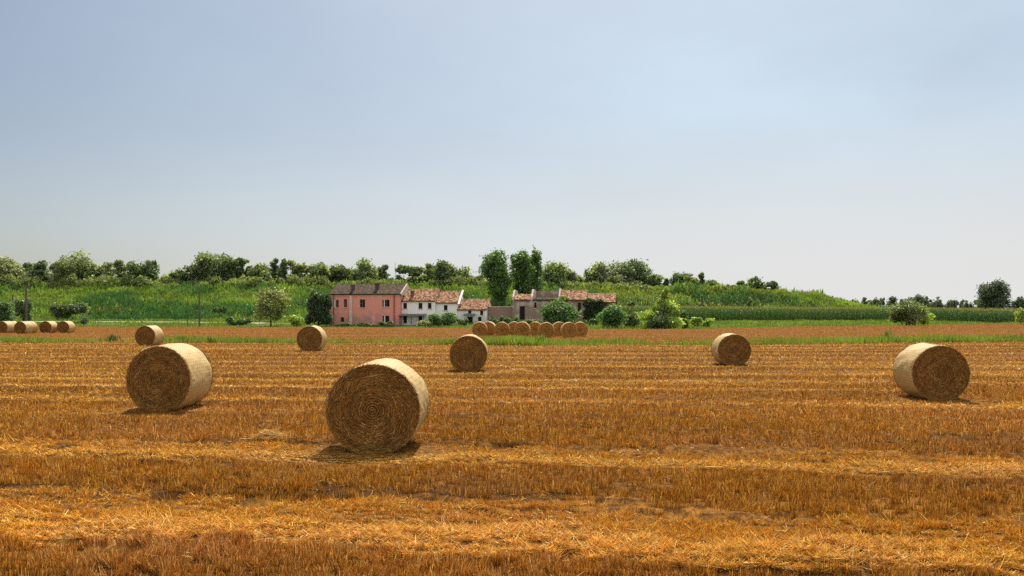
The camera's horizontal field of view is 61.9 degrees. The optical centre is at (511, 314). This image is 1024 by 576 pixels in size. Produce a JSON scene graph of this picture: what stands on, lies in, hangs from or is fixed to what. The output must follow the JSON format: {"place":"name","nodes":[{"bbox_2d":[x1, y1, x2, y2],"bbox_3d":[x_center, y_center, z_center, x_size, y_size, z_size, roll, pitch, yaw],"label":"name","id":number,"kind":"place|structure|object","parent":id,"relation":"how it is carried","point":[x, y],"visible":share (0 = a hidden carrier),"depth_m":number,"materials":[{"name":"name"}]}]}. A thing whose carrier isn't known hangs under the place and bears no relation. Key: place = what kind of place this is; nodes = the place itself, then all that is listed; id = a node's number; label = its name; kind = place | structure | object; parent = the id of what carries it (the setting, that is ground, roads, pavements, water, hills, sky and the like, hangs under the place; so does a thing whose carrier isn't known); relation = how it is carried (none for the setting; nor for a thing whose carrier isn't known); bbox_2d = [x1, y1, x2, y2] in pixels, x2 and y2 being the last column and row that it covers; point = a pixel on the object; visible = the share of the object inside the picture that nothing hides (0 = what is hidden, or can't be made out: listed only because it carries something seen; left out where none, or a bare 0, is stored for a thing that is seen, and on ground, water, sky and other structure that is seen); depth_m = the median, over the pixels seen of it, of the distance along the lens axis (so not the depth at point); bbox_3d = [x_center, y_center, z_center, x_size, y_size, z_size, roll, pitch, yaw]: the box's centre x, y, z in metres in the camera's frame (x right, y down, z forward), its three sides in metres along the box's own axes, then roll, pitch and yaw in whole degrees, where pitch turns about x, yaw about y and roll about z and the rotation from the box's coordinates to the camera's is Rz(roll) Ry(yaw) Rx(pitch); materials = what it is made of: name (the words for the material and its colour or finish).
{"place":"outdoors","nodes":[
{"label":"outdoors","id":0,"kind":"place"},
{"bbox_2d":[35,321,262,323],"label":"track","id":1,"kind":"structure","parent":0,"point":[137,321],"depth_m":162.15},
{"bbox_2d":[0,288,1013,323],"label":"embankment","id":2,"kind":"structure","parent":0,"point":[757,298],"depth_m":217.54,"materials":[{"name":"green plant"}]},
{"bbox_2d":[0,255,26,282],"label":"embankment tree","id":3,"kind":"object","parent":2,"relation":"on","point":[7,266],"visible":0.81,"depth_m":228.81,"materials":[{"name":"green plant"}]},
{"bbox_2d":[21,262,33,277],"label":"embankment tree","id":4,"kind":"object","parent":2,"relation":"on","point":[25,265],"visible":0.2,"depth_m":234.73,"materials":[{"name":"green plant"}]},
{"bbox_2d":[28,260,55,280],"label":"embankment tree","id":5,"kind":"object","parent":2,"relation":"on","point":[39,268],"visible":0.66,"depth_m":229.60,"materials":[{"name":"green plant"}]},
{"bbox_2d":[49,250,94,281],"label":"embankment tree","id":6,"kind":"object","parent":2,"relation":"on","point":[65,267],"visible":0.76,"depth_m":229.39,"materials":[{"name":"green plant"}]},
{"bbox_2d":[76,259,101,281],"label":"embankment tree","id":7,"kind":"object","parent":2,"relation":"on","point":[93,267],"visible":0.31,"depth_m":232.95,"materials":[{"name":"green plant"}]},
{"bbox_2d":[96,261,115,284],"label":"embankment tree","id":8,"kind":"object","parent":2,"relation":"on","point":[106,267],"visible":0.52,"depth_m":235.80,"materials":[{"name":"green plant"}]},
{"bbox_2d":[111,260,127,280],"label":"embankment tree","id":9,"kind":"object","parent":2,"relation":"on","point":[120,267],"visible":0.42,"depth_m":230.93,"materials":[{"name":"green plant"}]},
{"bbox_2d":[123,260,159,284],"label":"embankment tree","id":10,"kind":"object","parent":2,"relation":"on","point":[150,270],"visible":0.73,"depth_m":228.84,"materials":[{"name":"green plant"}]},
{"bbox_2d":[169,270,182,283],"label":"embankment tree","id":11,"kind":"object","parent":2,"relation":"on","point":[172,275],"visible":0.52,"depth_m":229.71,"materials":[{"name":"green plant"}]},
{"bbox_2d":[169,262,202,281],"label":"embankment tree","id":12,"kind":"object","parent":2,"relation":"on","point":[188,274],"visible":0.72,"depth_m":231.75,"materials":[{"name":"green plant"}]},
{"bbox_2d":[190,251,228,280],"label":"embankment tree","id":13,"kind":"object","parent":2,"relation":"on","point":[209,264],"visible":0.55,"depth_m":232.62,"materials":[{"name":"green plant"}]},
{"bbox_2d":[214,254,243,280],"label":"embankment tree","id":14,"kind":"object","parent":2,"relation":"on","point":[233,266],"visible":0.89,"depth_m":230.30,"materials":[{"name":"green plant"}]},
{"bbox_2d":[236,256,253,279],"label":"embankment tree","id":15,"kind":"object","parent":2,"relation":"on","point":[244,261],"visible":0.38,"depth_m":233.73,"materials":[{"name":"green plant"}]},
{"bbox_2d":[247,262,276,281],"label":"embankment tree","id":16,"kind":"object","parent":2,"relation":"on","point":[260,270],"visible":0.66,"depth_m":230.36,"materials":[{"name":"green plant"}]},
{"bbox_2d":[269,257,279,282],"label":"embankment tree","id":17,"kind":"object","parent":2,"relation":"on","point":[273,263],"visible":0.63,"depth_m":234.13,"materials":[{"name":"green plant"}]},
{"bbox_2d":[276,258,289,279],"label":"embankment tree","id":18,"kind":"object","parent":2,"relation":"on","point":[283,268],"visible":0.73,"depth_m":229.32,"materials":[{"name":"green plant"}]},
{"bbox_2d":[275,259,307,281],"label":"embankment tree","id":19,"kind":"object","parent":2,"relation":"on","point":[297,268],"visible":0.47,"depth_m":231.40,"materials":[{"name":"green plant"}]},
{"bbox_2d":[308,261,330,277],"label":"embankment tree","id":20,"kind":"object","parent":2,"relation":"on","point":[320,269],"visible":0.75,"depth_m":229.56,"materials":[{"name":"green plant"}]},
{"bbox_2d":[324,262,349,281],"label":"embankment tree","id":21,"kind":"object","parent":2,"relation":"on","point":[338,273],"visible":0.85,"depth_m":232.16,"materials":[{"name":"green plant"}]},
{"bbox_2d":[0,273,713,291],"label":"thicket","id":22,"kind":"object","parent":2,"relation":"on","point":[104,279],"visible":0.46,"depth_m":225.16,"materials":[{"name":"green plant"}]},
{"bbox_2d":[347,257,380,280],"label":"embankment tree","id":23,"kind":"object","parent":2,"relation":"on","point":[363,271],"visible":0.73,"depth_m":229.93,"materials":[{"name":"green plant"}]},
{"bbox_2d":[377,264,390,279],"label":"embankment tree","id":24,"kind":"object","parent":2,"relation":"on","point":[383,273],"visible":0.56,"depth_m":233.22,"materials":[{"name":"green plant"}]},
{"bbox_2d":[394,264,413,279],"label":"embankment tree","id":25,"kind":"object","parent":2,"relation":"on","point":[401,269],"visible":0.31,"depth_m":235.99,"materials":[{"name":"green plant"}]},
{"bbox_2d":[404,263,432,284],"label":"embankment tree","id":26,"kind":"object","parent":2,"relation":"on","point":[415,275],"visible":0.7,"depth_m":231.17,"materials":[{"name":"green plant"}]},
{"bbox_2d":[421,262,436,280],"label":"embankment tree","id":27,"kind":"object","parent":2,"relation":"on","point":[427,272],"visible":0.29,"depth_m":233.13,"materials":[{"name":"green plant"}]},
{"bbox_2d":[430,259,458,285],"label":"embankment tree","id":28,"kind":"object","parent":2,"relation":"on","point":[443,271],"visible":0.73,"depth_m":228.51,"materials":[{"name":"green plant"}]},
{"bbox_2d":[453,265,473,280],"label":"embankment tree","id":29,"kind":"object","parent":2,"relation":"on","point":[464,272],"visible":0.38,"depth_m":232.17,"materials":[{"name":"green plant"}]},
{"bbox_2d":[0,278,938,320],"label":"embankment greenery","id":30,"kind":"object","parent":2,"relation":"on","point":[128,297],"visible":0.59,"depth_m":216.12,"materials":[{"name":"green plant"}]},
{"bbox_2d":[541,261,569,284],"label":"embankment tree","id":31,"kind":"object","parent":2,"relation":"on","point":[554,271],"visible":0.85,"depth_m":228.52,"materials":[{"name":"green plant"}]},
{"bbox_2d":[560,268,579,282],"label":"embankment tree","id":32,"kind":"object","parent":2,"relation":"on","point":[571,275],"visible":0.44,"depth_m":232.22,"materials":[{"name":"green plant"}]},
{"bbox_2d":[583,265,599,282],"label":"embankment tree","id":33,"kind":"object","parent":2,"relation":"on","point":[590,275],"visible":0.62,"depth_m":230.00,"materials":[{"name":"green plant"}]},
{"bbox_2d":[591,261,619,283],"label":"embankment tree","id":34,"kind":"object","parent":2,"relation":"on","point":[601,268],"visible":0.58,"depth_m":232.03,"materials":[{"name":"green plant"}]},
{"bbox_2d":[607,272,646,285],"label":"embankment tree","id":35,"kind":"object","parent":2,"relation":"on","point":[616,279],"visible":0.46,"depth_m":230.39,"materials":[{"name":"green plant"}]},
{"bbox_2d":[605,258,652,282],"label":"embankment tree","id":36,"kind":"object","parent":2,"relation":"on","point":[633,269],"visible":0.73,"depth_m":233.97,"materials":[{"name":"green plant"}]},
{"bbox_2d":[645,273,664,285],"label":"embankment tree","id":37,"kind":"object","parent":2,"relation":"on","point":[653,280],"visible":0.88,"depth_m":228.89,"materials":[{"name":"green plant"}]},
{"bbox_2d":[669,271,692,286],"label":"embankment tree","id":38,"kind":"object","parent":2,"relation":"on","point":[677,276],"visible":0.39,"depth_m":234.35,"materials":[{"name":"green plant"}]},
{"bbox_2d":[683,274,699,285],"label":"embankment tree","id":39,"kind":"object","parent":2,"relation":"on","point":[694,280],"visible":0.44,"depth_m":229.73,"materials":[{"name":"green plant"}]},
{"bbox_2d":[744,276,764,288],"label":"embankment tree","id":40,"kind":"object","parent":2,"relation":"on","point":[755,281],"visible":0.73,"depth_m":235.88,"materials":[{"name":"green plant"}]},
{"bbox_2d":[0,324,1023,575],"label":"field","id":41,"kind":"structure","parent":0,"point":[322,452],"depth_m":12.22,"materials":[{"name":"yellow plant"}]},
{"bbox_2d":[0,321,14,332],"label":"straw bale","id":42,"kind":"object","parent":41,"relation":"on","point":[6,326],"visible":0.88,"depth_m":88.03},
{"bbox_2d":[14,321,34,333],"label":"straw bale","id":43,"kind":"object","parent":41,"relation":"on","point":[22,327],"visible":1,"depth_m":85.03},
{"bbox_2d":[39,321,57,332],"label":"straw bale","id":44,"kind":"object","parent":41,"relation":"on","point":[48,326],"visible":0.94,"depth_m":88.01},
{"bbox_2d":[57,321,75,332],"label":"straw bale","id":45,"kind":"object","parent":41,"relation":"on","point":[66,326],"visible":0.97,"depth_m":87.99},
{"bbox_2d":[135,325,163,345],"bbox_3d":[-22.339,1.324,52.620,1.302,1.328,1.333,0,0,2],"label":"straw bale","id":46,"kind":"object","parent":41,"relation":"on","point":[150,335],"visible":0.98,"depth_m":51.99},
{"bbox_2d":[125,343,212,411],"bbox_3d":[-7.040,1.292,17.618,1.336,1.394,1.338,0,0,1],"label":"straw bale","id":47,"kind":"object","parent":41,"relation":"on","point":[168,377],"visible":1,"depth_m":16.98},
{"bbox_2d":[241,427,306,440],"bbox_3d":[-3.718,1.849,13.213,1.081,0.236,0.560,0,0,0],"label":"straw heap","id":48,"kind":"object","parent":41,"relation":"on","point":[268,432],"visible":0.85,"depth_m":13.16,"materials":[{"name":"beige plant"}]},
{"bbox_2d":[296,325,326,350],"bbox_3d":[-10.686,1.277,45.615,1.390,1.408,1.333,0,0,0],"label":"straw bale","id":49,"kind":"object","parent":41,"relation":"on","point":[312,338],"visible":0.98,"depth_m":44.98},
{"bbox_2d":[324,358,429,452],"bbox_3d":[-1.934,1.322,12.471,1.372,1.322,1.333,0,0,0],"label":"straw bale","id":50,"kind":"object","parent":41,"relation":"on","point":[378,406],"visible":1,"depth_m":11.83},
{"bbox_2d":[449,334,487,371],"bbox_3d":[-1.472,1.331,29.221,1.327,1.303,1.333,0,0,0],"label":"straw bale","id":51,"kind":"object","parent":41,"relation":"on","point":[468,353],"visible":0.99,"depth_m":28.58},
{"bbox_2d":[472,322,486,336],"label":"straw bale","id":52,"kind":"object","parent":41,"relation":"on","point":[479,329],"visible":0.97,"depth_m":74.99},
{"bbox_2d":[485,321,494,335],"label":"straw bale","id":53,"kind":"object","parent":41,"relation":"on","point":[490,327],"visible":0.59,"depth_m":77.47},
{"bbox_2d":[494,322,509,336],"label":"straw bale","id":54,"kind":"object","parent":41,"relation":"on","point":[501,328],"visible":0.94,"depth_m":73.99},
{"bbox_2d":[0,323,1023,340],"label":"distant stubble","id":55,"kind":"object","parent":41,"relation":"on","point":[648,334],"visible":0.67,"depth_m":90.66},
{"bbox_2d":[0,333,1023,345],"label":"grass strip","id":56,"kind":"object","parent":41,"relation":"on","point":[515,340],"depth_m":57.50,"materials":[{"name":"green plant"}]},
{"bbox_2d":[508,321,517,335],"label":"straw bale","id":57,"kind":"object","parent":41,"relation":"on","point":[512,326],"visible":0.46,"depth_m":77.49},
{"bbox_2d":[514,322,530,336],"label":"straw bale","id":58,"kind":"object","parent":41,"relation":"on","point":[522,328],"visible":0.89,"depth_m":72.50},
{"bbox_2d":[529,322,539,335],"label":"straw bale","id":59,"kind":"object","parent":41,"relation":"on","point":[534,326],"visible":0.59,"depth_m":75.99},
{"bbox_2d":[538,322,553,337],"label":"straw bale","id":60,"kind":"object","parent":41,"relation":"on","point":[546,329],"visible":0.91,"depth_m":70.50},
{"bbox_2d":[553,322,563,336],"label":"straw bale","id":61,"kind":"object","parent":41,"relation":"on","point":[557,326],"visible":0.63,"depth_m":74.99},
{"bbox_2d":[560,322,577,337],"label":"straw bale","id":62,"kind":"object","parent":41,"relation":"on","point":[568,329],"visible":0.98,"depth_m":69.49},
{"bbox_2d":[575,322,587,336],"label":"straw bale","id":63,"kind":"object","parent":41,"relation":"on","point":[582,327],"visible":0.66,"depth_m":73.98},
{"bbox_2d":[711,333,750,365],"bbox_3d":[8.412,1.349,32.818,1.298,1.267,1.338,0,0,2],"label":"straw bale","id":64,"kind":"object","parent":41,"relation":"on","point":[728,349],"visible":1,"depth_m":32.19},
{"bbox_2d":[886,298,928,325],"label":"hedge bush","id":65,"kind":"object","parent":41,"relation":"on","point":[910,312],"visible":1,"depth_m":145.75,"materials":[{"name":"green plant"}]},
{"bbox_2d":[916,310,934,324],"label":"hedge bush","id":66,"kind":"object","parent":41,"relation":"on","point":[927,320],"visible":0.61,"depth_m":149.52,"materials":[{"name":"green plant"}]},
{"bbox_2d":[892,343,970,399],"bbox_3d":[9.714,1.321,19.812,1.300,1.307,1.333,0,0,6],"label":"straw bale","id":67,"kind":"object","parent":41,"relation":"on","point":[930,371],"visible":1,"depth_m":19.21},
{"bbox_2d":[1014,307,1023,323],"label":"hedge bush","id":68,"kind":"object","parent":41,"relation":"on","point":[1019,315],"visible":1,"depth_m":169.55,"materials":[{"name":"green plant"}]},
{"bbox_2d":[0,0,1023,314],"label":"sky","id":69,"kind":"structure","parent":0,"point":[849,150],"materials":[{"name":"blue"}]},
{"bbox_2d":[3,315,1022,328],"bbox_3d":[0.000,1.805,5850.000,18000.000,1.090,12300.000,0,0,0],"label":"ground","id":70,"kind":"structure","parent":0,"point":[112,323],"depth_m":151.05,"materials":[{"name":"green plant"}]},
{"bbox_2d":[0,299,16,320],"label":"hedge bush","id":71,"kind":"object","parent":70,"relation":"on","point":[7,313],"visible":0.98,"depth_m":139.58,"materials":[{"name":"green plant"}]},
{"bbox_2d":[12,296,33,320],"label":"hedge bush","id":72,"kind":"object","parent":70,"relation":"on","point":[19,308],"visible":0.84,"depth_m":149.54,"materials":[{"name":"green plant"}]},
{"bbox_2d":[23,285,26,320],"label":"utility pole","id":73,"kind":"object","parent":70,"relation":"on","point":[25,302],"visible":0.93,"depth_m":141.88,"materials":[{"name":"brown wood"}]},
{"bbox_2d":[48,302,90,320],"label":"hedge bush","id":74,"kind":"object","parent":70,"relation":"on","point":[66,311],"visible":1,"depth_m":157.57,"materials":[{"name":"green plant"}]},
{"bbox_2d":[212,306,227,315],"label":"garden shrub","id":75,"kind":"object","parent":70,"relation":"on","point":[222,309],"visible":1,"depth_m":175.59,"materials":[{"name":"green plant"}]},
{"bbox_2d":[225,316,251,325],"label":"garden bush","id":76,"kind":"object","parent":70,"relation":"on","point":[229,320],"visible":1,"depth_m":135.61,"materials":[{"name":"green plant"}]},
{"bbox_2d":[251,285,293,326],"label":"ash tree","id":77,"kind":"object","parent":70,"relation":"on","point":[271,302],"visible":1,"depth_m":135.77,"materials":[{"name":"green plant"}]},
{"bbox_2d":[287,314,304,326],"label":"garden bush","id":78,"kind":"object","parent":70,"relation":"on","point":[295,320],"visible":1,"depth_m":133.64,"materials":[{"name":"green plant"}]},
{"bbox_2d":[302,289,333,326],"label":"cypress clump","id":79,"kind":"object","parent":70,"relation":"on","point":[319,306],"visible":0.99,"depth_m":137.23,"materials":[{"name":"green plant"}]},
{"bbox_2d":[329,283,409,324],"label":"farmhouse","id":80,"kind":"object","parent":70,"relation":"on","point":[372,304],"visible":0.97,"depth_m":144.23,"materials":[{"name":"paint"}]},
{"bbox_2d":[398,289,440,324],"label":"farmhouse","id":81,"kind":"object","parent":70,"relation":"on","point":[418,304],"visible":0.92,"depth_m":143.87,"materials":[{"name":"paint"}]},
{"bbox_2d":[425,312,441,326],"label":"garden shrub","id":82,"kind":"object","parent":70,"relation":"on","point":[436,319],"visible":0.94,"depth_m":136.41,"materials":[{"name":"green plant"}]},
{"bbox_2d":[441,311,457,325],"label":"garden shrub","id":83,"kind":"object","parent":70,"relation":"on","point":[451,318],"visible":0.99,"depth_m":137.44,"materials":[{"name":"green plant"}]},
{"bbox_2d":[435,290,464,323],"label":"farmhouse","id":84,"kind":"object","parent":70,"relation":"on","point":[448,301],"visible":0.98,"depth_m":143.71,"materials":[{"name":"paint"}]},
{"bbox_2d":[457,299,491,323],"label":"cottage","id":85,"kind":"structure","parent":70,"relation":"on","point":[473,310],"depth_m":143.25,"materials":[{"name":"paint"}]},
{"bbox_2d":[478,250,516,305],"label":"poplar tree","id":86,"kind":"object","parent":70,"relation":"on","point":[494,267],"visible":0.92,"depth_m":170.79,"materials":[{"name":"green plant"}]},
{"bbox_2d":[487,315,507,324],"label":"garden shrub","id":87,"kind":"object","parent":70,"relation":"on","point":[493,320],"visible":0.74,"depth_m":138.70,"materials":[{"name":"green plant"}]},
{"bbox_2d":[488,306,512,319],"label":"garden wall","id":88,"kind":"structure","parent":70,"relation":"on","point":[496,312],"depth_m":143.25,"materials":[{"name":"brick"}]},
{"bbox_2d":[503,316,519,323],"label":"garden shrub","id":89,"kind":"object","parent":70,"relation":"on","point":[508,320],"visible":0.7,"depth_m":137.85,"materials":[{"name":"green plant"}]},
{"bbox_2d":[507,248,536,293],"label":"poplar tree","id":90,"kind":"object","parent":70,"relation":"on","point":[524,272],"visible":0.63,"depth_m":174.52,"materials":[{"name":"green plant"}]},
{"bbox_2d":[529,245,545,290],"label":"poplar tree","id":91,"kind":"object","parent":70,"relation":"on","point":[536,257],"visible":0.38,"depth_m":178.41,"materials":[{"name":"green plant"}]},
{"bbox_2d":[537,298,583,323],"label":"fig tree","id":92,"kind":"object","parent":70,"relation":"on","point":[557,310],"visible":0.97,"depth_m":131.29,"materials":[{"name":"green plant"}]},
{"bbox_2d":[512,289,616,321],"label":"ruined house","id":93,"kind":"structure","parent":70,"relation":"on","point":[525,306],"depth_m":141.11,"materials":[{"name":"paint"}]},
{"bbox_2d":[520,306,524,319],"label":"door","id":94,"kind":"structure","parent":93,"relation":"in","point":[522,308],"depth_m":141.44,"materials":[{"name":"grey wood"}]},
{"bbox_2d":[582,297,606,321],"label":"ivy","id":95,"kind":"object","parent":93,"relation":"attached to","point":[589,314],"visible":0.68,"depth_m":139.04,"materials":[{"name":"green plant"}]},
{"bbox_2d":[593,303,627,327],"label":"bush","id":96,"kind":"object","parent":70,"relation":"on","point":[615,315],"visible":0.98,"depth_m":123.22,"materials":[{"name":"green plant"}]},
{"bbox_2d":[622,310,640,326],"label":"hedge bush","id":97,"kind":"object","parent":70,"relation":"on","point":[631,320],"visible":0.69,"depth_m":127.53,"materials":[{"name":"green plant"}]},
{"bbox_2d":[647,310,672,328],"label":"hedge bush","id":98,"kind":"object","parent":70,"relation":"on","point":[658,320],"visible":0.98,"depth_m":116.44,"materials":[{"name":"green plant"}]},
{"bbox_2d":[635,286,686,328],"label":"young tree","id":99,"kind":"object","parent":70,"relation":"on","point":[664,304],"visible":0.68,"depth_m":118.15,"materials":[{"name":"green plant"}]},
{"bbox_2d":[679,308,688,328],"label":"hedge bush","id":100,"kind":"object","parent":70,"relation":"on","point":[683,314],"visible":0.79,"depth_m":119.78,"materials":[{"name":"green plant"}]},
{"bbox_2d":[690,317,714,328],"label":"hedge bush","id":101,"kind":"object","parent":70,"relation":"on","point":[696,321],"visible":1,"depth_m":125.78,"materials":[{"name":"green plant"}]},
{"bbox_2d":[618,305,1023,322],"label":"maize crop","id":102,"kind":"object","parent":70,"relation":"on","point":[852,313],"visible":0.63,"depth_m":195.32,"materials":[{"name":"green plant"}]},
{"bbox_2d":[911,294,924,305],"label":"lone tree","id":103,"kind":"object","parent":70,"relation":"on","point":[919,298],"visible":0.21,"depth_m":399.46,"materials":[{"name":"green plant"}]},
{"bbox_2d":[972,279,1015,315],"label":"lone tree","id":104,"kind":"object","parent":70,"relation":"on","point":[993,295],"visible":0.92,"depth_m":327.44,"materials":[{"name":"green plant"}]},
{"bbox_2d":[1011,295,1023,309],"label":"lone tree","id":105,"kind":"object","parent":70,"relation":"on","point":[1018,302],"visible":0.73,"depth_m":419.16,"materials":[{"name":"green plant"}]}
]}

